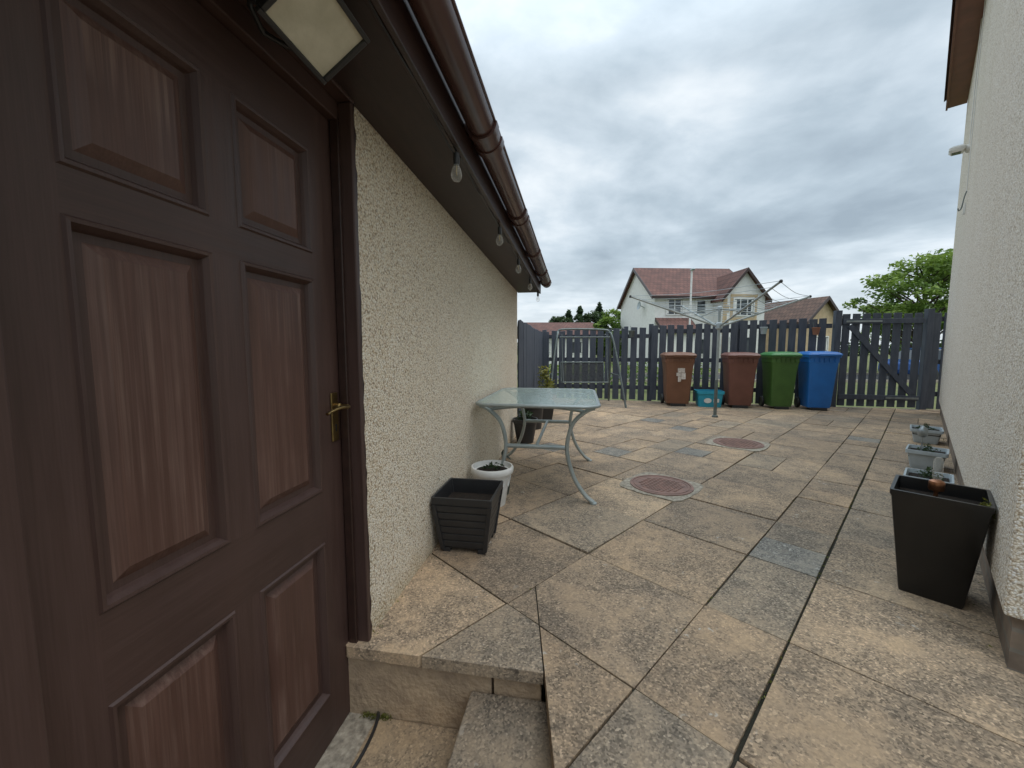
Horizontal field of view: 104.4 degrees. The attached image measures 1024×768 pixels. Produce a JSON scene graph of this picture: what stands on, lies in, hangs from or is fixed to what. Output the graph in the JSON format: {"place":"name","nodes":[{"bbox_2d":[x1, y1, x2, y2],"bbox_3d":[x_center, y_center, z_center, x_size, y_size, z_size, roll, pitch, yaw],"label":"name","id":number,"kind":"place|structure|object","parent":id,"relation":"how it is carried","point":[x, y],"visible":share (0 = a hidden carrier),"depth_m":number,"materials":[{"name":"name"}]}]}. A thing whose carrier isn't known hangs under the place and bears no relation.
{"place":"outdoors","nodes":[
{"label":"outdoors","id":0,"kind":"place"},
{"bbox_2d":[620,275,713,367],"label":"walls","id":1,"kind":"structure","parent":0,"point":[641,317],"depth_m":31.83,"materials":[{"name":"white paint"}]},
{"bbox_2d":[618,268,731,308],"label":"roof","id":2,"kind":"structure","parent":1,"relation":"on","point":[661,281],"depth_m":31.61,"materials":[{"name":"red tile"}]},
{"bbox_2d":[617,268,732,308],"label":"barge boards","id":3,"kind":"object","parent":2,"relation":"attached to","point":[669,297],"visible":0.57,"depth_m":29.40,"materials":[{"name":"wood"}]},
{"bbox_2d":[666,298,683,314],"bbox_3d":[12.150,-5.761,29.632,1.340,1.240,0.039,0,5,-2],"label":"window frame","id":4,"kind":"object","parent":1,"relation":"attached to","point":[674,305],"visible":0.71,"depth_m":29.61,"materials":[{"name":"white plastic"}]},
{"bbox_2d":[669,300,682,313],"bbox_3d":[12.149,-5.764,29.661,1.300,1.200,0.016,0,5,-3],"label":"window glass","id":5,"kind":"object","parent":4,"relation":"in","point":[677,302],"visible":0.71,"depth_m":29.64,"materials":[{"name":"grey glass"}]},
{"bbox_2d":[656,318,695,328],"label":"porch roof","id":6,"kind":"structure","parent":1,"relation":"attached to","point":[674,321],"depth_m":29.26,"materials":[{"name":"red tile"}]},
{"bbox_2d":[695,299,706,314],"bbox_3d":[14.173,-5.769,29.721,0.890,1.140,0.040,0,5,-3],"label":"window frame","id":7,"kind":"object","parent":1,"relation":"attached to","point":[696,304],"visible":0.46,"depth_m":29.69,"materials":[{"name":"white plastic"}]},
{"bbox_2d":[697,300,705,312],"bbox_3d":[14.172,-5.772,29.749,0.850,1.100,0.016,0,5,-3],"label":"window glass","id":8,"kind":"object","parent":7,"relation":"in","point":[700,303],"visible":0.5,"depth_m":29.72,"materials":[{"name":"grey glass"}]},
{"bbox_2d":[346,399,1023,767],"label":"patio paving","id":9,"kind":"structure","parent":0,"point":[878,669],"depth_m":1.72,"materials":[{"name":"stone"}]},
{"bbox_2d":[431,478,502,554],"bbox_3d":[-0.248,0.766,2.312,0.340,0.325,0.340,1,5,10],"label":"black square planter","id":10,"kind":"object","parent":9,"relation":"on","point":[465,511],"visible":1,"depth_m":2.19,"materials":[{"name":"plastic"}]},
{"bbox_2d":[471,460,513,506],"bbox_3d":[-0.145,0.725,2.895,0.312,0.304,0.312,0,5,0],"label":"white flower pot","id":11,"kind":"object","parent":9,"relation":"on","point":[490,470],"visible":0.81,"depth_m":2.84,"materials":[{"name":"plastic"}]},
{"bbox_2d":[501,450,510,494],"bbox_3d":[-0.065,0.684,3.093,0.099,0.350,0.099,-1,5,-13],"label":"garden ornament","id":12,"kind":"object","parent":9,"relation":"on","point":[508,489],"visible":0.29,"depth_m":3.07,"materials":[{"name":"green metal"}]},
{"bbox_2d":[512,409,537,443],"bbox_3d":[0.160,0.502,4.813,0.310,0.409,0.310,0,5,0],"label":"black flower pot","id":13,"kind":"object","parent":9,"relation":"on","point":[529,433],"visible":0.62,"depth_m":4.73,"materials":[{"name":"plastic"}]},
{"bbox_2d":[524,408,542,429],"bbox_3d":[0.300,0.451,5.662,0.330,0.360,0.330,0,5,0],"label":"black flower pot","id":14,"kind":"object","parent":9,"relation":"on","point":[538,413],"visible":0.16,"depth_m":5.54,"materials":[{"name":"plastic"}]},
{"bbox_2d":[475,388,600,504],"bbox_3d":[0.268,0.459,3.494,0.942,0.730,1.232,1,5,10],"label":"glass garden table","id":15,"kind":"object","parent":9,"relation":"on","point":[576,400],"visible":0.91,"depth_m":3.04,"materials":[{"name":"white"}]},
{"bbox_2d":[537,365,555,387],"bbox_3d":[0.620,0.088,7.028,0.380,0.842,0.345,0,5,0],"label":"potted shrub","id":16,"kind":"object","parent":9,"relation":"on","point":[549,384],"visible":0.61,"depth_m":7.01,"materials":[{"name":"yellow plant"}]},
{"bbox_2d":[542,409,553,419],"bbox_3d":[0.504,0.315,6.252,0.328,0.527,0.328,0,5,0],"label":"flower pot","id":17,"kind":"object","parent":9,"relation":"on","point":[547,414],"visible":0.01,"depth_m":6.13,"materials":[{"name":"black plastic"}]},
{"bbox_2d":[550,328,626,407],"bbox_3d":[1.450,-0.353,8.075,1.518,1.549,1.088,0,5,0],"label":"garden swing frame","id":18,"kind":"object","parent":9,"relation":"on","point":[581,372],"visible":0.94,"depth_m":8.16,"materials":[{"name":"grey metal"}]},
{"bbox_2d":[620,472,703,502],"bbox_3d":[1.232,0.840,3.288,0.577,0.024,0.569,-5,7,-44],"label":"drain cover","id":19,"kind":"object","parent":9,"relation":"on","point":[672,489],"visible":1,"depth_m":3.24,"materials":[{"name":"metal"}]},
{"bbox_2d":[660,352,696,405],"bbox_3d":[3.328,-0.111,8.011,0.598,1.066,0.776,1,5,13],"label":"wheelie bin","id":20,"kind":"object","parent":9,"relation":"on","point":[677,371],"visible":1,"depth_m":7.77,"materials":[{"name":"brown plastic"}]},
{"bbox_2d":[694,389,724,407],"bbox_3d":[3.880,0.281,7.835,0.490,0.315,0.390,1,5,14],"label":"recycling box","id":21,"kind":"object","parent":9,"relation":"on","point":[704,397],"visible":0.98,"depth_m":7.69,"materials":[{"name":"plastic"}]},
{"bbox_2d":[629,279,811,417],"bbox_3d":[3.360,-0.440,6.487,2.094,1.990,2.094,5,7,45],"label":"rotary clothes dryer","id":22,"kind":"object","parent":9,"relation":"on","point":[719,325],"visible":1,"depth_m":6.41,"materials":[{"name":"grey metal"}]},
{"bbox_2d":[706,436,769,451],"bbox_3d":[2.702,0.711,4.744,0.624,0.024,0.619,-5,7,-44],"label":"drain cover","id":23,"kind":"object","parent":9,"relation":"on","point":[740,444],"visible":1,"depth_m":4.69,"materials":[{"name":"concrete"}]},
{"bbox_2d":[720,352,760,407],"bbox_3d":[4.418,-0.087,7.740,0.568,1.066,0.737,1,5,16],"label":"wheelie bin","id":24,"kind":"object","parent":9,"relation":"on","point":[739,371],"visible":0.9,"depth_m":7.52,"materials":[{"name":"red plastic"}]},
{"bbox_2d":[759,352,802,409],"bbox_3d":[5.089,-0.078,7.574,0.519,1.077,0.674,1,5,12],"label":"wheelie bin","id":25,"kind":"object","parent":9,"relation":"on","point":[779,370],"visible":0.99,"depth_m":7.38,"materials":[{"name":"green plastic"}]},
{"bbox_2d":[794,351,842,410],"bbox_3d":[5.688,-0.070,7.423,0.538,1.087,0.698,1,5,15],"label":"wheelie bin","id":26,"kind":"object","parent":9,"relation":"on","point":[817,370],"visible":0.94,"depth_m":7.23,"materials":[{"name":"blue plastic"}]},
{"bbox_2d":[910,424,943,444],"bbox_3d":[5.053,0.590,4.844,0.280,0.229,0.360,5,7,44],"label":"plant trough","id":27,"kind":"object","parent":9,"relation":"on","point":[934,435],"visible":0.86,"depth_m":4.77,"materials":[{"name":"plastic"}]},
{"bbox_2d":[905,443,949,471],"bbox_3d":[3.954,0.684,3.783,0.300,0.229,0.280,-4,7,-41],"label":"plant trough","id":28,"kind":"object","parent":9,"relation":"on","point":[925,457],"visible":0.97,"depth_m":3.73,"materials":[{"name":"plastic"}]},
{"bbox_2d":[917,426,928,450],"bbox_3d":[3.883,0.550,3.758,0.070,0.300,0.070,-5,7,-44],"label":"solar stake light","id":29,"kind":"object","parent":28,"relation":"in","point":[923,431],"visible":0.94,"depth_m":3.73,"materials":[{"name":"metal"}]},
{"bbox_2d":[903,466,954,483],"bbox_3d":[3.150,0.747,3.006,0.300,0.240,0.260,-5,7,-43],"label":"plant trough","id":30,"kind":"object","parent":9,"relation":"on","point":[927,473],"visible":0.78,"depth_m":3.03,"materials":[{"name":"plastic"}]},
{"bbox_2d":[889,474,995,609],"bbox_3d":[1.970,0.714,1.830,0.316,0.515,0.338,-5,7,-42],"label":"tall black planter","id":31,"kind":"object","parent":9,"relation":"on","point":[939,540],"visible":0.89,"depth_m":1.76,"materials":[{"name":"plastic"}]},
{"bbox_2d":[928,461,945,496],"bbox_3d":[1.991,0.480,1.861,0.056,0.275,0.056,-5,7,-44],"label":"solar stake light","id":32,"kind":"object","parent":31,"relation":"in","point":[935,486],"visible":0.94,"depth_m":1.85,"materials":[{"name":"orange metal"}]},
{"bbox_2d":[455,0,967,349],"label":"sky","id":33,"kind":"structure","parent":0,"point":[805,144],"materials":[{"name":"grey"}]},
{"bbox_2d":[517,374,938,379],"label":"road","id":34,"kind":"structure","parent":0,"point":[887,377],"depth_m":19.79,"materials":[{"name":"grey asphalt"}]},
{"bbox_2d":[517,372,937,382],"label":"kerb","id":35,"kind":"structure","parent":34,"relation":"on","point":[755,379],"depth_m":17.20,"materials":[{"name":"concrete"}]},
{"bbox_2d":[842,248,952,347],"bbox_3d":[20.948,-3.551,20.127,6.520,6.405,6.029,-3,6,-31],"label":"leafy tree","id":36,"kind":"object","parent":34,"relation":"on","point":[938,264],"visible":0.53,"depth_m":19.72,"materials":[{"name":"green plant"}]},
{"bbox_2d":[878,348,940,378],"bbox_3d":[19.372,-0.899,17.892,4.184,1.480,1.780,0,5,2],"label":"parked car","id":37,"kind":"object","parent":34,"relation":"on","point":[938,365],"visible":0.09,"depth_m":17.64,"materials":[{"name":"blue paint"}]},
{"bbox_2d":[917,250,952,312],"bbox_3d":[24.443,-3.858,20.476,6.190,6.953,5.532,-2,5,-20],"label":"leafy tree","id":38,"kind":"object","parent":34,"relation":"on","point":[933,283],"visible":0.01,"depth_m":20.95,"materials":[{"name":"green plant"}]},
{"bbox_2d":[517,351,939,701],"bbox_3d":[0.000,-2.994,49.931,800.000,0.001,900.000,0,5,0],"label":"grass ground","id":39,"kind":"structure","parent":0,"point":[691,392],"depth_m":13.34,"materials":[{"name":"green plant"}]},
{"bbox_2d":[0,0,551,767],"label":"garage outbuilding","id":40,"kind":"structure","parent":39,"relation":"on","point":[432,280],"depth_m":1.60,"materials":[{"name":"beige paint"}]},
{"bbox_2d":[0,0,349,767],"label":"door","id":41,"kind":"structure","parent":40,"relation":"attached to","point":[168,316],"depth_m":0.86,"materials":[{"name":"brown wood"}]},
{"bbox_2d":[326,392,350,441],"bbox_3d":[-0.612,0.122,1.372,0.068,0.175,0.129,1,5,10],"label":"door handle","id":42,"kind":"object","parent":41,"relation":"attached to","point":[336,406],"visible":1,"depth_m":1.41,"materials":[{"name":"gold metal"}]},
{"bbox_2d":[246,0,369,84],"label":"security floodlight","id":43,"kind":"object","parent":40,"relation":"attached to","point":[324,41],"visible":1,"depth_m":0.96,"materials":[{"name":"black plastic"}]},
{"bbox_2d":[368,0,538,295],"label":"string lights","id":44,"kind":"object","parent":40,"relation":"hanging from","point":[456,160],"visible":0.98,"depth_m":1.63,"materials":[{"name":"black plastic"}]},
{"bbox_2d":[350,717,458,767],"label":"paving","id":45,"kind":"structure","parent":39,"relation":"on","point":[395,743],"depth_m":1.41,"materials":[{"name":"stone"}]},
{"bbox_2d":[352,711,379,767],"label":"black cable","id":46,"kind":"object","parent":45,"relation":"on","point":[367,743],"visible":0.81,"depth_m":1.42,"materials":[{"name":"plastic"}]},
{"bbox_2d":[348,658,552,767],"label":"patio step","id":47,"kind":"object","parent":39,"relation":"on","point":[499,723],"visible":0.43,"depth_m":1.44,"materials":[{"name":"stone"}]},
{"bbox_2d":[517,320,542,414],"bbox_3d":[0.318,-0.127,7.145,0.157,1.850,3.857,1,5,9],"label":"side fence","id":48,"kind":"object","parent":39,"relation":"on","point":[530,339],"visible":0.5,"depth_m":6.31,"materials":[{"name":"grey wood"}]},
{"bbox_2d":[517,322,597,364],"bbox_3d":[4.240,-4.017,38.832,7.400,4.000,6.760,0,5,-1],"label":"red roof bungalow","id":49,"kind":"object","parent":39,"relation":"on","point":[549,327],"visible":0.22,"depth_m":37.36,"materials":[{"name":"brown tile"}]},
{"bbox_2d":[572,342,581,352],"bbox_3d":[5.749,-3.308,35.931,1.500,1.100,0.016,0,5,-1],"label":"window glass","id":50,"kind":"structure","parent":49,"relation":"in","point":[573,342],"depth_m":35.93,"materials":[{"name":"black glass"}]},
{"bbox_2d":[548,316,573,321],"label":"leafy tree","id":51,"kind":"object","parent":39,"relation":"on","point":[559,319],"visible":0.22,"depth_m":42.85,"materials":[{"name":"green plant"}]},
{"bbox_2d":[564,309,574,321],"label":"conifer tree","id":52,"kind":"object","parent":39,"relation":"on","point":[568,314],"visible":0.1,"depth_m":45.24,"materials":[{"name":"green plant"}]},
{"bbox_2d":[573,306,583,321],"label":"conifer tree","id":53,"kind":"object","parent":39,"relation":"on","point":[579,311],"visible":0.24,"depth_m":46.70,"materials":[{"name":"green plant"}]},
{"bbox_2d":[578,310,609,354],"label":"leafy tree","id":54,"kind":"object","parent":39,"relation":"on","point":[594,317],"visible":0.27,"depth_m":43.12,"materials":[{"name":"green plant"}]},
{"bbox_2d":[542,326,649,399],"bbox_3d":[1.832,-0.313,8.880,2.344,1.915,0.157,1,5,14],"label":"back fence","id":55,"kind":"object","parent":39,"relation":"on","point":[633,359],"visible":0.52,"depth_m":8.73,"materials":[{"name":"grey wood"}]},
{"bbox_2d":[628,326,634,336],"bbox_3d":[2.550,-1.122,8.456,0.138,0.241,0.138,5,7,45],"label":"hanging pot","id":56,"kind":"object","parent":55,"relation":"hanging from","point":[631,333],"visible":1,"depth_m":8.42,"materials":[{"name":"grey metal"}]},
{"bbox_2d":[594,302,604,357],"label":"conifer tree","id":57,"kind":"object","parent":39,"relation":"on","point":[599,307],"visible":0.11,"depth_m":45.16,"materials":[{"name":"green plant"}]},
{"bbox_2d":[593,316,621,356],"bbox_3d":[9.057,-4.112,37.263,3.902,4.505,3.353,0,5,0],"label":"leafy tree","id":58,"kind":"object","parent":39,"relation":"on","point":[606,319],"visible":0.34,"depth_m":36.90,"materials":[{"name":"green plant"}]},
{"bbox_2d":[600,307,620,357],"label":"leafy tree","id":59,"kind":"object","parent":39,"relation":"on","point":[616,313],"visible":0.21,"depth_m":43.47,"materials":[{"name":"green plant"}]},
{"bbox_2d":[517,361,710,388],"bbox_3d":[1.648,-0.352,13.378,9.877,1.125,1.182,0,5,5],"label":"garden hedge","id":60,"kind":"object","parent":39,"relation":"on","point":[629,372],"visible":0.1,"depth_m":13.10,"materials":[{"name":"green plant"}]},
{"bbox_2d":[359,414,991,720],"bbox_3d":[2.636,0.836,4.963,9.456,0.304,3.883,-5,7,-44],"label":"moss and weeds","id":61,"kind":"object","parent":39,"relation":"on","point":[367,714],"visible":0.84,"depth_m":1.54,"materials":[{"name":"green plant"}]},
{"bbox_2d":[657,327,694,368],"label":"porch walls","id":62,"kind":"structure","parent":39,"relation":"on","point":[684,343],"depth_m":28.64,"materials":[{"name":"white paint"}]},
{"bbox_2d":[457,409,918,767],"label":"paving joint gaps","id":63,"kind":"object","parent":39,"relation":"on","point":[744,738],"visible":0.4,"depth_m":1.52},
{"bbox_2d":[689,268,694,324],"bbox_3d":[10.650,-3.751,23.661,0.200,6.150,0.400,0,5,0],"label":"street lamp","id":64,"kind":"object","parent":39,"relation":"on","point":[691,269],"visible":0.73,"depth_m":23.57,"materials":[{"name":"white metal"}]},
{"bbox_2d":[647,322,738,400],"bbox_3d":[3.782,-0.299,8.392,1.725,1.972,0.157,1,5,14],"label":"back fence","id":65,"kind":"object","parent":39,"relation":"on","point":[698,331],"visible":0.62,"depth_m":8.29,"materials":[{"name":"grey wood"}]},
{"bbox_2d":[517,339,941,355],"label":"distant tree line","id":66,"kind":"object","parent":39,"relation":"on","point":[940,345],"depth_m":76.53,"materials":[{"name":"green plant"}]},
{"bbox_2d":[713,273,764,367],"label":"front wing walls","id":67,"kind":"structure","parent":39,"relation":"on","point":[746,281],"depth_m":28.69,"materials":[{"name":"white paint"}]},
{"bbox_2d":[720,298,728,364],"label":"quoins","id":68,"kind":"object","parent":67,"relation":"attached to","point":[725,317],"visible":0.36,"depth_m":28.64,"materials":[{"name":"stone"}]},
{"bbox_2d":[710,268,769,302],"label":"front wing roof","id":69,"kind":"structure","parent":67,"relation":"on","point":[726,282],"depth_m":29.15,"materials":[{"name":"red tile"}]},
{"bbox_2d":[722,267,771,302],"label":"front wing barge boards","id":70,"kind":"object","parent":69,"relation":"attached to","point":[742,276],"visible":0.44,"depth_m":28.21,"materials":[{"name":"wood"}]},
{"bbox_2d":[730,294,757,319],"bbox_3d":[16.743,-5.551,28.673,1.990,1.850,0.030,0,5,-3],"label":"window surround","id":71,"kind":"object","parent":67,"relation":"attached to","point":[743,295],"visible":0.79,"depth_m":28.63,"materials":[{"name":"beige stone"}]},
{"bbox_2d":[734,300,752,314],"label":"curtains","id":72,"kind":"object","parent":71,"relation":"attached to","point":[751,307],"visible":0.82,"depth_m":28.68,"materials":[{"name":"white fabric"}]},
{"bbox_2d":[733,298,754,315],"bbox_3d":[16.744,-5.548,28.648,1.590,1.290,0.039,0,5,-2],"label":"window frame","id":73,"kind":"object","parent":71,"relation":"in","point":[740,305],"visible":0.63,"depth_m":28.62,"materials":[{"name":"white plastic"}]},
{"bbox_2d":[735,299,753,314],"bbox_3d":[16.742,-5.551,28.677,1.550,1.250,0.016,0,5,-3],"label":"window glass","id":74,"kind":"object","parent":73,"relation":"in","point":[742,306],"visible":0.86,"depth_m":28.65,"materials":[{"name":"grey glass"}]},
{"bbox_2d":[736,318,831,403],"bbox_3d":[5.397,-0.292,7.987,1.653,2.030,0.157,1,5,14],"label":"back fence","id":75,"kind":"object","parent":39,"relation":"on","point":[782,326],"visible":0.4,"depth_m":7.88,"materials":[{"name":"grey wood"}]},
{"bbox_2d":[760,322,767,333],"bbox_3d":[4.980,-1.108,7.848,0.138,0.241,0.138,5,7,45],"label":"hanging pot","id":76,"kind":"object","parent":75,"relation":"hanging from","point":[763,330],"visible":1,"depth_m":7.81,"materials":[{"name":"grey metal"}]},
{"bbox_2d":[812,324,820,334],"bbox_3d":[5.850,-1.069,7.633,0.138,0.241,0.138,-5,7,-45],"label":"hanging pot","id":77,"kind":"object","parent":75,"relation":"hanging from","point":[815,330],"visible":1,"depth_m":7.60,"materials":[{"name":"ceramic"}]},
{"bbox_2d":[764,296,842,351],"bbox_3d":[22.532,-4.403,34.973,4.660,5.450,9.700,-2,5,-20],"label":"brown roof bungalow","id":78,"kind":"object","parent":39,"relation":"on","point":[818,308],"visible":0.34,"depth_m":31.03,"materials":[{"name":"stone"}]},
{"bbox_2d":[830,308,934,409],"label":"garden gate","id":79,"kind":"structure","parent":39,"relation":"on","point":[923,356],"depth_m":7.48,"materials":[{"name":"grey wood"}]},
{"bbox_2d":[861,301,913,354],"bbox_3d":[24.427,-3.102,25.344,4.116,4.598,3.759,2,6,25],"label":"leafy tree","id":80,"kind":"object","parent":39,"relation":"on","point":[892,306],"visible":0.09,"depth_m":25.45,"materials":[{"name":"green plant"}]},
{"bbox_2d":[926,313,946,408],"bbox_3d":[8.147,-0.281,7.298,0.973,2.130,0.157,1,5,14],"label":"back fence","id":81,"kind":"object","parent":39,"relation":"on","point":[935,361],"visible":0.26,"depth_m":7.30,"materials":[{"name":"grey wood"}]},
{"bbox_2d":[940,406,1023,673],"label":"plinth","id":82,"kind":"structure","parent":39,"relation":"on","point":[1010,630],"depth_m":1.51,"materials":[{"name":"concrete"}]},
{"bbox_2d":[957,191,966,214],"bbox_3d":[5.538,-2.226,4.885,0.060,0.271,0.072,-5,7,-44],"label":"wall hook","id":83,"kind":"object","parent":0,"point":[964,207],"depth_m":4.86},
{"bbox_2d":[939,0,1023,619],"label":"walls","id":84,"kind":"structure","parent":0,"point":[981,398],"depth_m":2.31,"materials":[{"name":"white paint"}]},
{"bbox_2d":[946,0,958,110],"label":"fascia","id":85,"kind":"structure","parent":84,"relation":"attached to","point":[953,39],"depth_m":5.46,"materials":[{"name":"brown wood"}]},
{"bbox_2d":[948,144,969,155],"bbox_3d":[5.822,-3.041,5.168,0.162,0.104,0.184,-5,7,-44],"label":"wall security light","id":86,"kind":"object","parent":84,"relation":"attached to","point":[958,149],"visible":1,"depth_m":5.13,"materials":[{"name":"white plastic"}]},
{"bbox_2d":[948,0,984,107],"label":"soffit","id":87,"kind":"structure","parent":84,"relation":"attached to","point":[970,15],"depth_m":5.46,"materials":[{"name":"brown wood"}]},
{"bbox_2d":[966,0,985,190],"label":"wall cable","id":88,"kind":"object","parent":84,"relation":"attached to","point":[975,86],"depth_m":4.83,"materials":[{"name":"grey plastic"}]},
{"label":"gable walls","id":89,"kind":"object","parent":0,"visible":0},
{"bbox_2d":[944,0,955,101],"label":"roof","id":90,"kind":"structure","parent":89,"relation":"attached to","point":[950,42],"depth_m":5.62,"materials":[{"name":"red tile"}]}
]}

